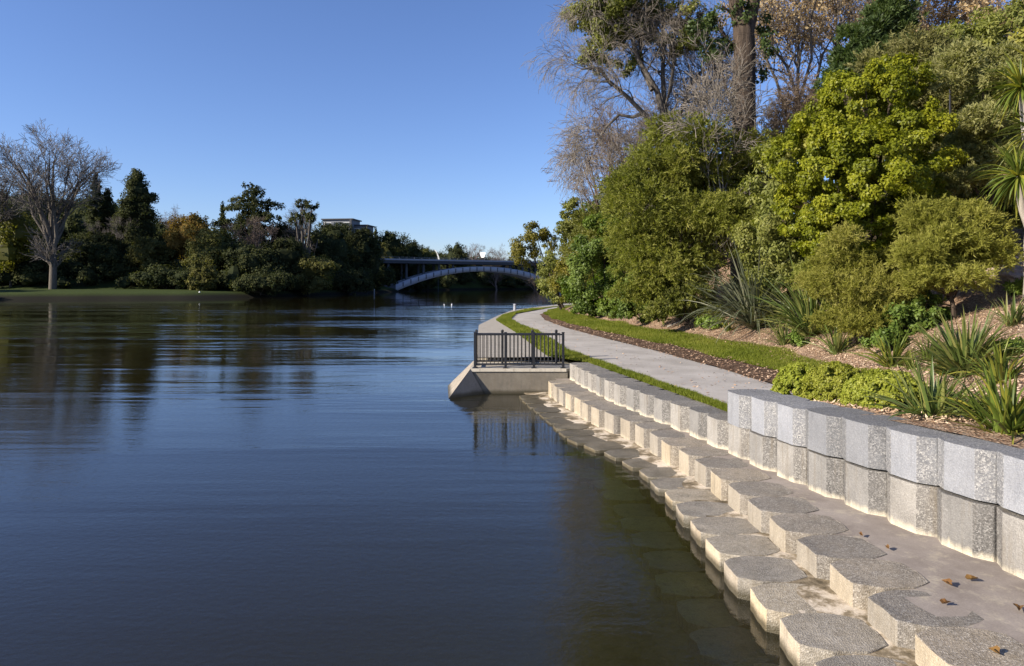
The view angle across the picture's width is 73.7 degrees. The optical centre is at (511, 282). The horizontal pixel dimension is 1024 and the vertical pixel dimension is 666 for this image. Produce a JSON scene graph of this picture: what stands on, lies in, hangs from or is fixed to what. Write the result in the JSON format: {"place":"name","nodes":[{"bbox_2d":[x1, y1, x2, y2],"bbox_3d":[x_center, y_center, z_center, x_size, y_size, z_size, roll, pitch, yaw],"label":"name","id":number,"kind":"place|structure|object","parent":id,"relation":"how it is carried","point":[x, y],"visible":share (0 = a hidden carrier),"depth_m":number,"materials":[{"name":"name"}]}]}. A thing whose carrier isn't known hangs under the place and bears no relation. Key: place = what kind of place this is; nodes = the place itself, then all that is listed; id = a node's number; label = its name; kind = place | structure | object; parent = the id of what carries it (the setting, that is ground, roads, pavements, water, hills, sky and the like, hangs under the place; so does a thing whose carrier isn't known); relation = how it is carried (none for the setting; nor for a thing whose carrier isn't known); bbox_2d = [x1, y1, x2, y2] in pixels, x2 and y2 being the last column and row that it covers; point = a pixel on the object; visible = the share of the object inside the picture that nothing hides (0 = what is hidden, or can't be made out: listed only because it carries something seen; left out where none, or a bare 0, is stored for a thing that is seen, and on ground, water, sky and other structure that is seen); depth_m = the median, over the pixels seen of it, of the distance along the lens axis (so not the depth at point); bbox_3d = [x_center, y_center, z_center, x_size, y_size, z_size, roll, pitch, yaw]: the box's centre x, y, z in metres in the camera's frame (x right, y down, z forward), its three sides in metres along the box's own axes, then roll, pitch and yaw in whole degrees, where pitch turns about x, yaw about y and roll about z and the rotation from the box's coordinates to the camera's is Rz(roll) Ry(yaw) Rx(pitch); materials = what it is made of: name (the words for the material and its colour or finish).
{"place":"outdoors","nodes":[
{"label":"outdoors","id":0,"kind":"place"},
{"bbox_2d":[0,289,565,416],"bbox_3d":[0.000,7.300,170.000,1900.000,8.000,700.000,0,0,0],"label":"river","id":1,"kind":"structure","parent":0,"point":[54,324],"depth_m":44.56,"materials":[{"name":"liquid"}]},
{"bbox_2d":[0,215,791,665],"bbox_3d":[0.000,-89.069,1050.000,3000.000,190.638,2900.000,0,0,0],"label":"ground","id":2,"kind":"structure","parent":0,"point":[396,523],"depth_m":14.20,"materials":[{"name":"liquid"}]},
{"bbox_2d":[0,201,44,286],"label":"tree","id":3,"kind":"object","parent":2,"relation":"on","point":[14,241],"visible":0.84,"depth_m":157.87,"materials":[{"name":"green plant"}]},
{"bbox_2d":[0,151,50,262],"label":"bare tree","id":4,"kind":"object","parent":2,"relation":"on","point":[7,212],"visible":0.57,"depth_m":157.01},
{"bbox_2d":[7,251,64,276],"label":"bank tree","id":5,"kind":"object","parent":2,"relation":"on","point":[38,263],"visible":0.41,"depth_m":162.28,"materials":[{"name":"green plant"}]},
{"bbox_2d":[0,119,126,288],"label":"bare tree","id":6,"kind":"object","parent":2,"relation":"on","point":[51,229],"visible":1,"depth_m":154.37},
{"bbox_2d":[83,170,106,237],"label":"tree","id":7,"kind":"object","parent":2,"relation":"on","point":[96,213],"visible":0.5,"depth_m":182.92,"materials":[{"name":"green plant"}]},
{"bbox_2d":[67,229,124,264],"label":"bank tree","id":8,"kind":"object","parent":2,"relation":"on","point":[99,237],"visible":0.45,"depth_m":171.97,"materials":[{"name":"green plant"}]},
{"bbox_2d":[101,187,116,243],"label":"tree","id":9,"kind":"object","parent":2,"relation":"on","point":[109,208],"visible":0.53,"depth_m":185.39,"materials":[{"name":"green plant"}]},
{"bbox_2d":[82,216,138,246],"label":"bare tree","id":10,"kind":"object","parent":2,"relation":"on","point":[118,234],"visible":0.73,"depth_m":177.77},
{"bbox_2d":[88,243,140,280],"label":"bank tree","id":11,"kind":"object","parent":2,"relation":"on","point":[111,261],"visible":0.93,"depth_m":166.00,"materials":[{"name":"green plant"}]},
{"bbox_2d":[110,168,162,252],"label":"tree","id":12,"kind":"object","parent":2,"relation":"on","point":[136,201],"visible":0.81,"depth_m":179.62,"materials":[{"name":"green plant"}]},
{"bbox_2d":[123,235,179,271],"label":"bank tree","id":13,"kind":"object","parent":2,"relation":"on","point":[145,252],"visible":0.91,"depth_m":166.55,"materials":[{"name":"green plant"}]},
{"bbox_2d":[128,264,191,288],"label":"bank tree","id":14,"kind":"object","parent":2,"relation":"on","point":[164,277],"visible":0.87,"depth_m":156.81,"materials":[{"name":"green plant"}]},
{"bbox_2d":[162,211,220,261],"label":"tree","id":15,"kind":"object","parent":2,"relation":"on","point":[180,232],"visible":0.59,"depth_m":173.06,"materials":[{"name":"orange plant"}]},
{"bbox_2d":[184,264,218,290],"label":"bank tree","id":16,"kind":"object","parent":2,"relation":"on","point":[204,278],"visible":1,"depth_m":154.54,"materials":[{"name":"green plant"}]},
{"bbox_2d":[180,226,241,274],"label":"tree","id":17,"kind":"object","parent":2,"relation":"on","point":[208,249],"visible":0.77,"depth_m":161.95,"materials":[{"name":"green plant"}]},
{"bbox_2d":[210,181,285,248],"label":"tree","id":18,"kind":"object","parent":2,"relation":"on","point":[252,205],"visible":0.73,"depth_m":187.98,"materials":[{"name":"green plant"}]},
{"bbox_2d":[218,214,279,247],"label":"bare tree","id":19,"kind":"object","parent":2,"relation":"on","point":[253,240],"visible":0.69,"depth_m":176.97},
{"bbox_2d":[221,241,280,273],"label":"bank tree","id":20,"kind":"object","parent":2,"relation":"on","point":[248,257],"visible":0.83,"depth_m":160.90,"materials":[{"name":"green plant"}]},
{"bbox_2d":[229,269,298,296],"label":"bank tree","id":21,"kind":"object","parent":2,"relation":"on","point":[263,282],"visible":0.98,"depth_m":154.26,"materials":[{"name":"green plant"}]},
{"bbox_2d":[258,237,310,290],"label":"bank tree","id":22,"kind":"object","parent":2,"relation":"on","point":[290,252],"visible":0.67,"depth_m":168.00,"materials":[{"name":"green plant"}]},
{"bbox_2d":[280,199,321,251],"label":"bare tree","id":23,"kind":"object","parent":2,"relation":"on","point":[294,230],"visible":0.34,"depth_m":188.90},
{"bbox_2d":[287,198,324,258],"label":"tree","id":24,"kind":"object","parent":2,"relation":"on","point":[313,237],"visible":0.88,"depth_m":181.60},
{"bbox_2d":[286,253,341,295],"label":"bank tree","id":25,"kind":"object","parent":2,"relation":"on","point":[315,275],"visible":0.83,"depth_m":168.61,"materials":[{"name":"green plant"}]},
{"bbox_2d":[304,222,358,271],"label":"tree","id":26,"kind":"object","parent":2,"relation":"on","point":[334,245],"visible":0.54,"depth_m":201.73,"materials":[{"name":"green plant"}]},
{"bbox_2d":[336,222,365,262],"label":"tree","id":27,"kind":"object","parent":2,"relation":"on","point":[350,231],"visible":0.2,"depth_m":213.35,"materials":[{"name":"green plant"}]},
{"bbox_2d":[0,190,714,291],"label":"woodland","id":28,"kind":"object","parent":2,"relation":"on","point":[83,270],"visible":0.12,"depth_m":175.22,"materials":[{"name":"green plant"}]},
{"bbox_2d":[345,227,383,280],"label":"tree","id":29,"kind":"object","parent":2,"relation":"on","point":[357,262],"visible":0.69,"depth_m":215.67,"materials":[{"name":"green plant"}]},
{"bbox_2d":[376,230,412,269],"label":"tree","id":30,"kind":"object","parent":2,"relation":"on","point":[389,239],"visible":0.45,"depth_m":269.28,"materials":[{"name":"green plant"}]},
{"bbox_2d":[403,239,428,273],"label":"tree","id":31,"kind":"object","parent":2,"relation":"on","point":[416,252],"visible":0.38,"depth_m":279.92,"materials":[{"name":"green plant"}]},
{"bbox_2d":[439,241,470,281],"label":"tree","id":32,"kind":"object","parent":2,"relation":"on","point":[456,252],"visible":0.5,"depth_m":321.57,"materials":[{"name":"green plant"}]},
{"bbox_2d":[382,257,568,289],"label":"arch bridge","id":33,"kind":"structure","parent":2,"relation":"on","point":[434,273],"depth_m":268.72,"materials":[{"name":"concrete"}]},
{"bbox_2d":[480,244,509,289],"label":"bare tree","id":34,"kind":"object","parent":2,"relation":"on","point":[497,274],"visible":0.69,"depth_m":334.56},
{"bbox_2d":[446,358,582,413],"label":"concrete platform","id":35,"kind":"structure","parent":2,"relation":"on","point":[506,388],"depth_m":20.40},
{"bbox_2d":[475,329,559,362],"bbox_3d":[0.155,2.007,21.350,2.690,1.105,0.140,0,0,0],"label":"steel railing","id":36,"kind":"object","parent":35,"relation":"on","point":[502,349],"visible":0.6,"depth_m":21.32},
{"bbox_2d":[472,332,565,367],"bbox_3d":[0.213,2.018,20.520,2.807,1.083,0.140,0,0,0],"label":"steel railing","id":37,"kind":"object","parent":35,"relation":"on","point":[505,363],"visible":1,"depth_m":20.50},
{"bbox_2d":[478,303,570,356],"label":"promenade","id":38,"kind":"structure","parent":2,"relation":"on","point":[492,325],"depth_m":28.44,"materials":[{"name":"concrete"}]},
{"bbox_2d":[526,304,586,361],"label":"grass verge","id":39,"kind":"object","parent":2,"relation":"on","point":[558,306],"depth_m":64.68,"materials":[{"name":"plant"}]},
{"bbox_2d":[496,307,726,410],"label":"verge grass","id":40,"kind":"structure","parent":39,"relation":"on","point":[507,320],"depth_m":20.35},
{"bbox_2d":[539,311,778,382],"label":"soil edge","id":41,"kind":"object","parent":2,"relation":"on","point":[641,343],"visible":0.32,"depth_m":22.38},
{"bbox_2d":[574,468,779,665],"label":"sunken block row","id":42,"kind":"object","parent":2,"relation":"on","point":[719,635],"visible":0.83,"depth_m":8.10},
{"bbox_2d":[565,321,817,370],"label":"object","id":43,"kind":"structure","parent":2,"relation":"on","point":[727,352],"depth_m":21.60,"materials":[{"name":"plant"}]},
{"bbox_2d":[507,220,564,307],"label":"leaning tree","id":44,"kind":"object","parent":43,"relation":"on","point":[518,253],"visible":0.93,"depth_m":56.71,"materials":[{"name":"green plant"}]},
{"bbox_2d":[533,249,569,309],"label":"bushy tree","id":45,"kind":"object","parent":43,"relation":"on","point":[550,258],"visible":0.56,"depth_m":53.71,"materials":[{"name":"green plant"}]},
{"bbox_2d":[519,395,906,665],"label":"block ledge","id":46,"kind":"object","parent":2,"relation":"on","point":[745,576],"visible":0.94,"depth_m":7.84,"materials":[{"name":"concrete"}]},
{"bbox_2d":[524,392,917,665],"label":"ledge","id":47,"kind":"object","parent":46,"relation":"on","point":[818,595],"visible":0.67,"depth_m":7.08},
{"bbox_2d":[548,380,1023,665],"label":"terrace step","id":48,"kind":"object","parent":2,"relation":"on","point":[855,572],"visible":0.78,"depth_m":7.46,"materials":[{"name":"concrete"}]},
{"bbox_2d":[0,0,1017,260],"label":"sky","id":49,"kind":"structure","parent":0,"point":[421,119],"materials":[{"name":"blue"}]},
{"bbox_2d":[512,305,792,402],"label":"path","id":50,"kind":"structure","parent":0,"point":[650,362],"depth_m":20.13,"materials":[{"name":"concrete"}]},
{"bbox_2d":[517,319,877,400],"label":"leaf litter","id":51,"kind":"object","parent":50,"relation":"on","point":[688,354],"visible":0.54,"depth_m":21.38,"materials":[{"name":"brown plant"}]},
{"bbox_2d":[543,305,885,371],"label":"lawn grass","id":52,"kind":"structure","parent":0,"point":[707,345],"depth_m":25.26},
{"bbox_2d":[556,378,1023,644],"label":"terrace","id":53,"kind":"structure","parent":0,"point":[992,593],"depth_m":6.82,"materials":[{"name":"concrete"}]},
{"bbox_2d":[570,362,1023,578],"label":"retaining wall","id":54,"kind":"structure","parent":53,"relation":"on","point":[987,531],"depth_m":8.77,"materials":[{"name":"concrete"}]},
{"bbox_2d":[727,389,1023,514],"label":"wall","id":55,"kind":"structure","parent":54,"relation":"on","point":[977,469],"depth_m":8.23,"materials":[{"name":"concrete"}]},
{"bbox_2d":[565,174,1023,448],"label":"mulch bank","id":56,"kind":"structure","parent":0,"point":[974,432],"depth_m":18.53,"materials":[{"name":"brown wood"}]},
{"bbox_2d":[553,196,582,247],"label":"slender tree","id":57,"kind":"object","parent":56,"relation":"on","point":[571,203],"visible":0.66,"depth_m":47.64,"materials":[{"name":"green plant"}]},
{"bbox_2d":[546,243,601,304],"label":"yellow shrub","id":58,"kind":"object","parent":56,"relation":"on","point":[562,269],"visible":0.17,"depth_m":50.11,"materials":[{"name":"green plant"}]},
{"bbox_2d":[557,211,634,315],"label":"dark shrub","id":59,"kind":"object","parent":56,"relation":"on","point":[583,261],"visible":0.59,"depth_m":40.98,"materials":[{"name":"green plant"}]},
{"bbox_2d":[542,101,652,272],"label":"bare tree","id":60,"kind":"object","parent":56,"relation":"on","point":[586,190],"visible":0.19,"depth_m":49.29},
{"bbox_2d":[554,186,640,275],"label":"olive tree","id":61,"kind":"object","parent":56,"relation":"on","point":[582,231],"visible":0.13,"depth_m":44.85,"materials":[{"name":"green plant"}]},
{"bbox_2d":[594,280,641,318],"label":"understorey shrub","id":62,"kind":"object","parent":56,"relation":"on","point":[603,302],"visible":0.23,"depth_m":39.41,"materials":[{"name":"green plant"}]},
{"bbox_2d":[613,281,651,324],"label":"understorey shrub","id":63,"kind":"object","parent":56,"relation":"on","point":[624,309],"visible":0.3,"depth_m":33.52,"materials":[{"name":"green plant"}]},
{"bbox_2d":[583,77,711,183],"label":"bare tree","id":64,"kind":"object","parent":56,"relation":"on","point":[605,119],"visible":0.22,"depth_m":46.38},
{"bbox_2d":[519,0,780,213],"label":"drooping tree","id":65,"kind":"object","parent":56,"relation":"on","point":[608,26],"visible":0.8,"depth_m":40.04,"materials":[{"name":"grey plant"}]},
{"bbox_2d":[639,281,726,329],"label":"understorey shrub","id":66,"kind":"object","parent":56,"relation":"on","point":[672,301],"visible":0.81,"depth_m":29.38,"materials":[{"name":"green plant"}]},
{"bbox_2d":[618,29,760,240],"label":"bare tree","id":67,"kind":"object","parent":56,"relation":"on","point":[681,81],"visible":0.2,"depth_m":42.35,"materials":[{"name":"brown plant"}]},
{"bbox_2d":[593,109,798,322],"bbox_3d":[8.461,-3.114,31.392,9.953,10.002,7.406,0,0,0],"label":"wattle tree","id":68,"kind":"object","parent":56,"relation":"on","point":[653,243],"visible":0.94,"depth_m":30.13,"materials":[{"name":"green plant"}]},
{"bbox_2d":[694,314,725,328],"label":"ground plant","id":69,"kind":"object","parent":56,"relation":"on","point":[700,321],"visible":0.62,"depth_m":28.42,"materials":[{"name":"green plant"}]},
{"bbox_2d":[655,23,777,299],"bbox_3d":[9.155,-4.938,30.785,5.110,12.913,5.829,0,0,34],"label":"bare tree","id":70,"kind":"object","parent":56,"relation":"on","point":[719,90],"visible":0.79,"depth_m":30.28,"materials":[{"name":"grey plant"}]},
{"bbox_2d":[683,0,778,288],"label":"gum tree","id":71,"kind":"object","parent":56,"relation":"on","point":[743,22],"visible":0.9,"depth_m":33.66,"materials":[{"name":"brown plant"}]},
{"bbox_2d":[673,235,804,341],"bbox_3d":[9.458,0.396,26.141,6.697,4.677,6.642,0,0,0],"label":"flax plant","id":72,"kind":"object","parent":56,"relation":"on","point":[747,318],"visible":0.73,"depth_m":25.58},
{"bbox_2d":[727,201,807,313],"bbox_3d":[10.258,-0.906,26.385,3.823,4.619,3.046,0,0,0],"label":"understorey shrub","id":73,"kind":"object","parent":56,"relation":"on","point":[743,230],"visible":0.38,"depth_m":25.88,"materials":[{"name":"green plant"}]},
{"bbox_2d":[737,137,819,308],"bbox_3d":[11.226,-2.265,26.615,4.526,6.804,3.724,0,0,0],"label":"shady shrub","id":74,"kind":"object","parent":56,"relation":"on","point":[767,192],"visible":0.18,"depth_m":26.10,"materials":[{"name":"green plant"}]},
{"bbox_2d":[757,310,811,345],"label":"flax plant","id":75,"kind":"object","parent":56,"relation":"on","point":[782,340],"visible":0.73,"depth_m":22.44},
{"bbox_2d":[733,250,843,339],"bbox_3d":[9.746,0.509,22.404,4.892,3.282,5.164,0,0,34],"label":"flax plant","id":76,"kind":"object","parent":56,"relation":"on","point":[807,308],"visible":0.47,"depth_m":22.22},
{"bbox_2d":[712,0,871,158],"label":"plane tree","id":77,"kind":"object","parent":56,"relation":"on","point":[789,18],"visible":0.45,"depth_m":46.21,"materials":[{"name":"brown plant"}]},
{"bbox_2d":[737,63,848,263],"bbox_3d":[13.200,-5.163,31.982,5.473,10.025,4.607,0,0,0],"label":"brown thicket","id":78,"kind":"object","parent":56,"relation":"on","point":[783,104],"visible":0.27,"depth_m":31.59,"materials":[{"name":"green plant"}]},
{"bbox_2d":[770,362,822,396],"bbox_3d":[4.944,1.758,11.704,1.033,0.829,1.039,0,0,0],"label":"hedge mound","id":79,"kind":"object","parent":56,"relation":"on","point":[791,376],"visible":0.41,"depth_m":11.55,"materials":[{"name":"green plant"}]},
{"bbox_2d":[602,241,1023,423],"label":"bark chips","id":80,"kind":"object","parent":56,"relation":"on","point":[922,417],"visible":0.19,"depth_m":16.22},
{"bbox_2d":[784,259,846,332],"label":"understorey shrub","id":81,"kind":"object","parent":56,"relation":"on","point":[800,269],"visible":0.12,"depth_m":21.45,"materials":[{"name":"green plant"}]},
{"bbox_2d":[799,360,864,402],"bbox_3d":[5.324,1.689,11.205,1.156,0.840,1.162,0,0,0],"label":"hedge mound","id":82,"kind":"object","parent":56,"relation":"on","point":[830,378],"visible":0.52,"depth_m":10.97,"materials":[{"name":"green plant"}]},
{"bbox_2d":[803,319,871,354],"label":"flax plant","id":83,"kind":"object","parent":56,"relation":"on","point":[836,347],"visible":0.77,"depth_m":19.14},
{"bbox_2d":[765,0,935,196],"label":"plane tree","id":84,"kind":"object","parent":56,"relation":"on","point":[852,15],"visible":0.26,"depth_m":50.35,"materials":[{"name":"brown plant"}]},
{"bbox_2d":[789,220,928,346],"bbox_3d":[10.118,0.036,19.284,4.298,3.700,3.182,0,0,0],"label":"feathery shrub","id":85,"kind":"object","parent":56,"relation":"on","point":[860,284],"visible":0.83,"depth_m":18.82,"materials":[{"name":"green plant"}]},
{"bbox_2d":[759,52,969,259],"bbox_3d":[10.753,-2.973,20.707,5.902,8.799,4.564,0,0,0],"label":"broadleaf shrub","id":86,"kind":"object","parent":56,"relation":"on","point":[859,169],"visible":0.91,"depth_m":20.25,"materials":[{"name":"green plant"}]},
{"bbox_2d":[811,0,929,240],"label":"dark conifer","id":87,"kind":"object","parent":56,"relation":"on","point":[882,19],"visible":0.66,"depth_m":28.45,"materials":[{"name":"green plant"}]},
{"bbox_2d":[838,368,928,410],"bbox_3d":[5.517,1.598,10.055,1.287,0.721,1.243,0,0,0],"label":"hedge mound","id":88,"kind":"object","parent":56,"relation":"on","point":[854,388],"visible":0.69,"depth_m":9.79,"materials":[{"name":"green plant"}]},
{"bbox_2d":[858,327,908,350],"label":"ground plant","id":89,"kind":"object","parent":56,"relation":"on","point":[889,335],"visible":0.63,"depth_m":17.35,"materials":[{"name":"green plant"}]},
{"bbox_2d":[843,326,925,367],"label":"flax plant","id":90,"kind":"object","parent":56,"relation":"on","point":[888,361],"visible":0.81,"depth_m":15.73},
{"bbox_2d":[871,288,950,335],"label":"understorey shrub","id":91,"kind":"object","parent":56,"relation":"on","point":[906,315],"visible":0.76,"depth_m":17.91,"materials":[{"name":"green plant"}]},
{"bbox_2d":[829,0,1005,33],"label":"plane tree","id":92,"kind":"object","parent":56,"relation":"on","point":[924,24],"visible":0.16,"depth_m":48.57,"materials":[{"name":"brown plant"}]},
{"bbox_2d":[857,353,989,417],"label":"flax plant","id":93,"kind":"object","parent":56,"relation":"on","point":[932,408],"visible":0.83,"depth_m":8.88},
{"bbox_2d":[844,21,1005,172],"bbox_3d":[15.632,-5.243,25.598,5.028,9.251,4.497,0,0,-25],"label":"ngaio tree","id":94,"kind":"object","parent":56,"relation":"on","point":[925,44],"visible":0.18,"depth_m":25.36,"materials":[{"name":"green plant"}]},
{"bbox_2d":[875,171,1021,274],"bbox_3d":[14.547,-2.297,23.871,6.478,4.333,2.914,0,0,6],"label":"under shrub","id":95,"kind":"object","parent":56,"relation":"on","point":[965,197],"visible":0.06,"depth_m":23.29,"materials":[{"name":"green plant"}]},
{"bbox_2d":[880,303,1023,380],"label":"flax plant","id":96,"kind":"object","parent":56,"relation":"on","point":[949,354],"visible":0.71,"depth_m":12.26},
{"bbox_2d":[883,187,1023,319],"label":"kanuka tree","id":97,"kind":"object","parent":56,"relation":"on","point":[940,241],"visible":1,"depth_m":17.48,"materials":[{"name":"green plant"}]},
{"bbox_2d":[919,355,1023,444],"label":"flax plant","id":98,"kind":"object","parent":56,"relation":"on","point":[1004,414],"visible":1,"depth_m":7.82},
{"bbox_2d":[922,34,1023,238],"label":"grey shrub","id":99,"kind":"object","parent":56,"relation":"on","point":[964,63],"visible":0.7,"depth_m":21.59,"materials":[{"name":"green plant"}]},
{"bbox_2d":[934,0,1023,49],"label":"hill tree","id":100,"kind":"object","parent":56,"relation":"on","point":[990,28],"visible":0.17,"depth_m":32.20,"materials":[{"name":"green plant"}]},
{"bbox_2d":[935,0,1023,36],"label":"plane tree","id":101,"kind":"object","parent":56,"relation":"on","point":[966,6],"visible":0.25,"depth_m":46.04,"materials":[{"name":"brown plant"}]},
{"bbox_2d":[942,335,1023,383],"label":"flax plant","id":102,"kind":"object","parent":56,"relation":"on","point":[1001,365],"visible":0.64,"depth_m":10.61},
{"bbox_2d":[969,30,1023,298],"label":"cabbage tree","id":103,"kind":"object","parent":56,"relation":"on","point":[1011,187],"visible":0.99,"depth_m":17.34,"materials":[{"name":"green plant"}]},
{"bbox_2d":[978,291,1023,325],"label":"flax plant","id":104,"kind":"object","parent":56,"relation":"on","point":[1014,318],"visible":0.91,"depth_m":15.14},
{"bbox_2d":[991,336,1023,356],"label":"ground plant","id":105,"kind":"object","parent":56,"relation":"on","point":[1016,343],"visible":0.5,"depth_m":12.28,"materials":[{"name":"green plant"}]},
{"bbox_2d":[997,265,1022,281],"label":"rock","id":106,"kind":"object","parent":56,"relation":"on","point":[1011,275],"visible":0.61,"depth_m":19.20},
{"bbox_2d":[1002,276,1023,295],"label":"understorey shrub","id":107,"kind":"object","parent":56,"relation":"on","point":[1015,287],"visible":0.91,"depth_m":17.98,"materials":[{"name":"green plant"}]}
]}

